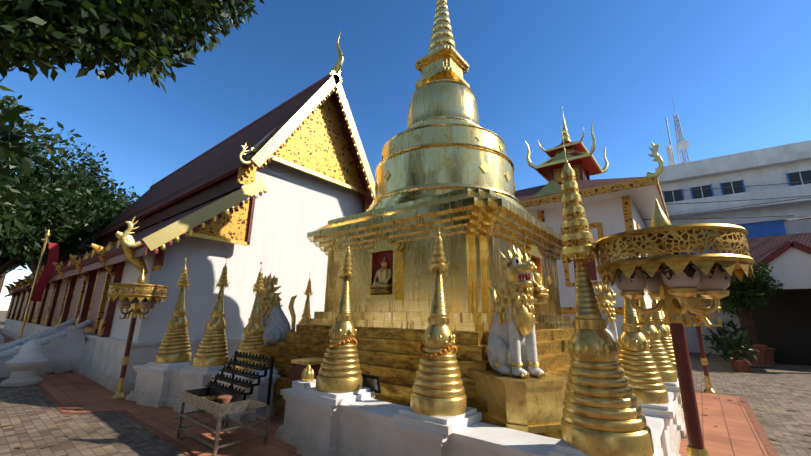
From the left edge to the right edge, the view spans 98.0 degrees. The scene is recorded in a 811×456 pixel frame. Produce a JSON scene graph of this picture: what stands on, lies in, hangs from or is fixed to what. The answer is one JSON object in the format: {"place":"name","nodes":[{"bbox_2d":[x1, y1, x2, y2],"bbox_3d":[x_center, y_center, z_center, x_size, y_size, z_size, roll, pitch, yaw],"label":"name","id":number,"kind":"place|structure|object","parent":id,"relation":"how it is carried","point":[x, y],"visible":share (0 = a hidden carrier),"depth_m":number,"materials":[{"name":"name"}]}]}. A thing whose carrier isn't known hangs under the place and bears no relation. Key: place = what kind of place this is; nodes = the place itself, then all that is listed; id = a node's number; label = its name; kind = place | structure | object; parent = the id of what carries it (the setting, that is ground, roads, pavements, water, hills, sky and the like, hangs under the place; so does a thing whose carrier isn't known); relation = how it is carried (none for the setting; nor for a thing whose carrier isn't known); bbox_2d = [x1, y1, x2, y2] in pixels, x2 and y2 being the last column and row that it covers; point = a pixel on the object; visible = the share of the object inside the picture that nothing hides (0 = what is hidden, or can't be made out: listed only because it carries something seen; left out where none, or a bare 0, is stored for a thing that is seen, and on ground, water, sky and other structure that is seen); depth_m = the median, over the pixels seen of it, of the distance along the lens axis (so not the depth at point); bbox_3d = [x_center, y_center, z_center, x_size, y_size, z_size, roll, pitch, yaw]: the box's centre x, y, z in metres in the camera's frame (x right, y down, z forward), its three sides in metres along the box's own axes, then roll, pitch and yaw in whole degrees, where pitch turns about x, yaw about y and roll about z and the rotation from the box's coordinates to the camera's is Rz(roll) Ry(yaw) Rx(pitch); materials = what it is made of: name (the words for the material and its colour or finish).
{"place":"outdoors","nodes":[
{"label":"outdoors","id":0,"kind":"place"},
{"bbox_2d":[0,165,62,294],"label":"tree","id":1,"kind":"object","parent":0,"point":[2,276],"depth_m":33.99,"materials":[{"name":"green plant"}]},
{"bbox_2d":[26,256,42,271],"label":"tree","id":2,"kind":"object","parent":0,"point":[32,266],"depth_m":40.97,"materials":[{"name":"green plant"}]},
{"bbox_2d":[0,0,263,93],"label":"overhanging tree leaves","id":3,"kind":"object","parent":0,"point":[61,34],"visible":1,"depth_m":3.13,"materials":[{"name":"green plant"}]},
{"bbox_2d":[238,344,279,355],"bbox_3d":[-2.824,2.641,7.264,1.119,0.460,1.119,-10,-18,38],"label":"lion pedestal","id":4,"kind":"object","parent":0,"point":[272,348],"visible":0.02,"depth_m":6.96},
{"bbox_2d":[291,364,315,391],"bbox_3d":[-1.397,2.127,5.045,0.300,0.350,0.300,-10,-18,38],"label":"ornament","id":5,"kind":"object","parent":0,"point":[306,381],"depth_m":4.96,"materials":[{"name":"metal"}]},
{"bbox_2d":[0,331,778,455],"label":"tile pavement","id":6,"kind":"structure","parent":0,"point":[738,430],"depth_m":5.61,"materials":[{"name":"tile"}]},
{"bbox_2d":[18,229,58,338],"bbox_3d":[-14.870,2.472,14.374,0.180,5.000,0.595,-10,-18,38],"label":"prayer banner","id":7,"kind":"object","parent":6,"relation":"on","point":[38,289],"visible":0.88,"depth_m":14.51,"materials":[{"name":"red fabric"}]},
{"bbox_2d":[106,269,169,398],"bbox_3d":[-5.616,2.107,7.232,1.040,2.550,1.040,-10,-18,38],"label":"umbrella","id":8,"kind":"object","parent":6,"relation":"on","point":[136,300],"visible":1,"depth_m":7.14,"materials":[{"name":"gold metal"}]},
{"bbox_2d":[176,346,273,455],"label":"candle rack","id":9,"kind":"object","parent":6,"relation":"on","point":[241,402],"visible":1,"depth_m":4.72,"materials":[{"name":"metal"}]},
{"bbox_2d":[202,337,456,427],"bbox_3d":[-1.226,2.141,4.638,4.114,1.370,1.752,-10,-18,38],"label":"clutter","id":10,"kind":"object","parent":6,"relation":"on","point":[372,382],"visible":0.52,"depth_m":4.74,"materials":[{"name":"black metal"}]},
{"bbox_2d":[126,360,685,455],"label":"enclosure wall","id":11,"kind":"structure","parent":6,"relation":"on","point":[362,422],"depth_m":4.12,"materials":[{"name":"white paint"}]},
{"bbox_2d":[155,257,191,362],"bbox_3d":[-4.559,1.608,7.136,0.599,2.048,0.599,-12,-17,37],"label":"stupa","id":12,"kind":"object","parent":11,"relation":"on","point":[175,346],"visible":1,"depth_m":6.89,"materials":[{"name":"gold metal"}]},
{"bbox_2d":[192,257,229,366],"bbox_3d":[-3.579,1.537,6.768,0.581,2.038,0.581,-10,-19,38],"label":"stupa","id":13,"kind":"object","parent":11,"relation":"on","point":[212,350],"visible":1,"depth_m":6.51,"materials":[{"name":"gold metal"}]},
{"bbox_2d":[232,262,267,370],"bbox_3d":[-2.691,1.530,6.353,0.565,1.880,0.565,-8,-16,38],"label":"stupa","id":14,"kind":"object","parent":11,"relation":"on","point":[253,329],"visible":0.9,"depth_m":6.17,"materials":[{"name":"gold metal"}]},
{"bbox_2d":[298,273,313,323],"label":"stupa","id":15,"kind":"object","parent":11,"relation":"on","point":[306,310],"visible":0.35,"depth_m":9.36,"materials":[{"name":"gold metal"}]},
{"bbox_2d":[315,236,362,391],"bbox_3d":[-0.846,1.110,4.891,0.601,2.048,0.601,-11,-20,37],"label":"stupa","id":16,"kind":"object","parent":11,"relation":"on","point":[340,370],"visible":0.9,"depth_m":4.58,"materials":[{"name":"gold metal"}]},
{"bbox_2d":[410,232,466,416],"bbox_3d":[0.366,0.888,3.904,0.584,2.038,0.584,-9,-17,38],"label":"stupa","id":17,"kind":"object","parent":11,"relation":"on","point":[438,388],"visible":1,"depth_m":3.61,"materials":[{"name":"gold metal"}]},
{"bbox_2d":[556,127,654,455],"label":"stupa","id":18,"kind":"object","parent":11,"relation":"on","point":[602,414],"visible":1,"depth_m":2.71,"materials":[{"name":"gold metal"}]},
{"bbox_2d":[617,289,668,403],"bbox_3d":[2.888,1.165,4.520,0.565,1.880,0.565,-9,-17,38],"label":"stupa","id":19,"kind":"object","parent":11,"relation":"on","point":[640,368],"visible":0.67,"depth_m":4.25,"materials":[{"name":"gold metal"}]},
{"bbox_2d":[636,257,676,381],"bbox_3d":[4.077,1.475,6.009,0.584,2.038,0.584,-11,-20,37],"label":"stupa","id":20,"kind":"object","parent":11,"relation":"on","point":[657,350],"visible":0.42,"depth_m":5.69,"materials":[{"name":"gold metal"}]},
{"bbox_2d":[650,298,671,340],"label":"stupa","id":21,"kind":"object","parent":11,"relation":"on","point":[663,316],"visible":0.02,"depth_m":8.12,"materials":[{"name":"gold metal"}]},
{"bbox_2d":[647,291,676,370],"bbox_3d":[5.149,1.793,7.233,0.601,2.048,0.602,-8,-16,38],"label":"stupa","id":22,"kind":"object","parent":11,"relation":"on","point":[659,325],"visible":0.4,"depth_m":7.00,"materials":[{"name":"gold metal"}]},
{"bbox_2d":[267,0,574,439],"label":"chedi","id":23,"kind":"structure","parent":6,"relation":"on","point":[445,167],"depth_m":6.47,"materials":[{"name":"gold metal"}]},
{"bbox_2d":[254,273,296,344],"bbox_3d":[-2.817,1.698,7.499,0.732,1.484,0.732,-10,-18,38],"label":"lion","id":24,"kind":"object","parent":23,"relation":"on","point":[276,324],"visible":0.69,"depth_m":7.34},
{"bbox_2d":[595,283,617,342],"bbox_3d":[4.566,2.006,8.246,0.732,1.484,0.732,-10,-18,38],"label":"lion","id":25,"kind":"object","parent":23,"relation":"on","point":[606,296],"visible":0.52,"depth_m":8.15},
{"bbox_2d":[594,199,754,455],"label":"umbrella","id":26,"kind":"object","parent":6,"relation":"on","point":[666,277],"visible":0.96,"depth_m":2.61,"materials":[{"name":"gold metal"}]},
{"bbox_2d":[0,310,810,455],"bbox_3d":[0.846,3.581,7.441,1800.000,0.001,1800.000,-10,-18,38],"label":"ground","id":27,"kind":"structure","parent":0,"point":[34,417],"depth_m":5.69,"materials":[{"name":"brick"}]},
{"bbox_2d":[0,318,91,386],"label":"stair balustrade","id":28,"kind":"object","parent":27,"relation":"on","point":[59,348],"visible":0.98,"depth_m":9.47,"materials":[{"name":"white paint"}]},
{"bbox_2d":[0,95,91,194],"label":"tree","id":29,"kind":"object","parent":27,"relation":"on","point":[48,149],"depth_m":19.96,"materials":[{"name":"green plant"}]},
{"bbox_2d":[0,162,114,277],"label":"tree","id":30,"kind":"object","parent":27,"relation":"on","point":[42,217],"depth_m":17.93,"materials":[{"name":"green plant"}]},
{"bbox_2d":[11,142,140,267],"bbox_3d":[-24.878,0.647,25.988,11.200,14.062,12.135,-10,-18,38],"label":"tree","id":31,"kind":"object","parent":27,"relation":"on","point":[121,204],"depth_m":25.91,"materials":[{"name":"green plant"}]},
{"bbox_2d":[1,129,364,393],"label":"viharn walls","id":32,"kind":"structure","parent":27,"relation":"on","point":[293,207],"depth_m":10.23,"materials":[{"name":"white paint"}]},
{"bbox_2d":[5,231,166,336],"bbox_3d":[-18.348,3.332,17.432,33.150,2.700,0.842,-10,-18,38],"label":"viharn dressing","id":33,"kind":"object","parent":32,"relation":"attached to","point":[78,293],"visible":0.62,"depth_m":11.29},
{"bbox_2d":[4,74,372,296],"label":"temple roof","id":34,"kind":"structure","parent":32,"relation":"on","point":[228,150],"depth_m":13.60,"materials":[{"name":"brown tile"}]},
{"bbox_2d":[121,31,374,253],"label":"gable trim","id":35,"kind":"structure","parent":32,"relation":"on","point":[308,137],"depth_m":11.16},
{"bbox_2d":[2,374,810,454],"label":"fallen leaves","id":36,"kind":"object","parent":27,"relation":"on","point":[183,438],"visible":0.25,"depth_m":5.21,"materials":[{"name":"brown plant"}]},
{"bbox_2d":[515,176,669,338],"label":"temple hall","id":37,"kind":"structure","parent":27,"relation":"on","point":[614,205],"depth_m":15.40,"materials":[{"name":"white paint"}]},
{"bbox_2d":[535,107,602,182],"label":"pavilion roof","id":38,"kind":"structure","parent":37,"relation":"on","point":[582,162],"depth_m":20.22,"materials":[{"name":"red wood"}]},
{"bbox_2d":[525,141,534,168],"bbox_3d":[7.292,-4.279,20.583,0.571,1.788,0.126,2,-14,-6],"label":"roof finial","id":39,"kind":"object","parent":38,"relation":"attached to","point":[531,164],"visible":0.9,"depth_m":20.46,"materials":[{"name":"gold metal"}]},
{"bbox_2d":[590,121,595,154],"bbox_3d":[9.809,-4.730,18.608,0.126,1.788,0.571,2,-14,-6],"label":"roof finial","id":40,"kind":"object","parent":38,"relation":"attached to","point":[593,146],"visible":0.92,"depth_m":18.46,"materials":[{"name":"gold metal"}]},
{"bbox_2d":[602,147,608,172],"bbox_3d":[11.834,-4.089,21.043,0.571,1.788,0.126,2,-14,-6],"label":"roof finial","id":41,"kind":"object","parent":38,"relation":"attached to","point":[605,169],"visible":0.88,"depth_m":20.96,"materials":[{"name":"gold metal"}]},
{"bbox_2d":[646,141,663,176],"bbox_3d":[9.613,-2.673,13.716,0.088,1.569,0.891,2,-14,-6],"label":"roof finial","id":42,"kind":"object","parent":37,"relation":"attached to","point":[658,159],"visible":0.96,"depth_m":13.52,"materials":[{"name":"gold metal"}]},
{"bbox_2d":[685,294,721,393],"bbox_3d":[7.295,2.699,8.745,1.040,2.550,1.040,-10,-18,38],"label":"post","id":43,"kind":"object","parent":27,"relation":"on","point":[697,320],"visible":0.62,"depth_m":8.61,"materials":[{"name":"gold metal"}]},
{"bbox_2d":[655,140,810,224],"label":"town block","id":44,"kind":"structure","parent":27,"relation":"on","point":[785,163],"depth_m":24.11,"materials":[{"name":"white paint"}]},
{"bbox_2d":[665,94,689,164],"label":"telecom masts","id":45,"kind":"object","parent":44,"relation":"on","point":[683,144],"visible":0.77,"depth_m":28.55,"materials":[{"name":"grey metal"}]},
{"bbox_2d":[728,356,750,372],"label":"plant pots","id":46,"kind":"object","parent":27,"relation":"on","point":[740,365],"visible":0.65,"depth_m":11.97,"materials":[{"name":"ceramic"}]},
{"bbox_2d":[702,320,760,364],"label":"potted plant leaves","id":47,"kind":"object","parent":46,"relation":"in","point":[729,346],"visible":1,"depth_m":12.67,"materials":[{"name":"green plant"}]},
{"bbox_2d":[695,259,785,343],"bbox_3d":[13.304,3.074,14.185,3.032,3.475,2.995,-10,-18,38],"label":"potted ficus","id":48,"kind":"object","parent":27,"relation":"on","point":[744,289],"depth_m":13.57,"materials":[{"name":"green plant"}]},
{"bbox_2d":[671,211,810,353],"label":"blue tarp house","id":49,"kind":"structure","parent":27,"relation":"on","point":[763,226],"depth_m":18.32,"materials":[{"name":"paint"}]},
{"bbox_2d":[733,344,775,367],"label":"pots","id":50,"kind":"object","parent":27,"relation":"on","point":[765,356],"visible":0.6,"depth_m":13.19,"materials":[{"name":"ceramic"}]},
{"bbox_2d":[718,233,810,365],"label":"building","id":51,"kind":"structure","parent":27,"relation":"on","point":[780,323],"depth_m":14.50,"materials":[{"name":"white paint"}]},
{"bbox_3d":[-4.856,-1.595,0.211,5.241,6.580,9.512,-10,-18,38],"label":"overhanging tree","id":52,"kind":"object","parent":27,"relation":"on","visible":0},
{"bbox_2d":[0,78,48,237],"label":"tree leaves","id":53,"kind":"object","parent":52,"relation":"attached to","point":[11,116],"visible":1,"depth_m":5.12,"materials":[{"name":"green plant"}]},
{"bbox_2d":[0,0,810,309],"label":"sky","id":54,"kind":"structure","parent":0,"point":[736,73],"materials":[{"name":"blue"}]},
{"bbox_2d":[468,368,566,433],"bbox_3d":[1.248,1.899,4.019,1.180,0.460,1.095,-10,-18,38],"label":"lion pedestal","id":55,"kind":"object","parent":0,"point":[532,404],"visible":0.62,"depth_m":3.56,"materials":[{"name":"gold metal"}]},
{"bbox_2d":[487,245,545,377],"bbox_3d":[1.247,0.954,4.246,0.813,1.484,0.636,-10,-18,38],"label":"lion","id":56,"kind":"object","parent":55,"relation":"on","point":[512,346],"visible":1,"depth_m":4.01},
{"bbox_2d":[643,181,810,219],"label":"power lines","id":57,"kind":"object","parent":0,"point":[738,200],"visible":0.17,"depth_m":17.84,"materials":[{"name":"black"}]}
]}

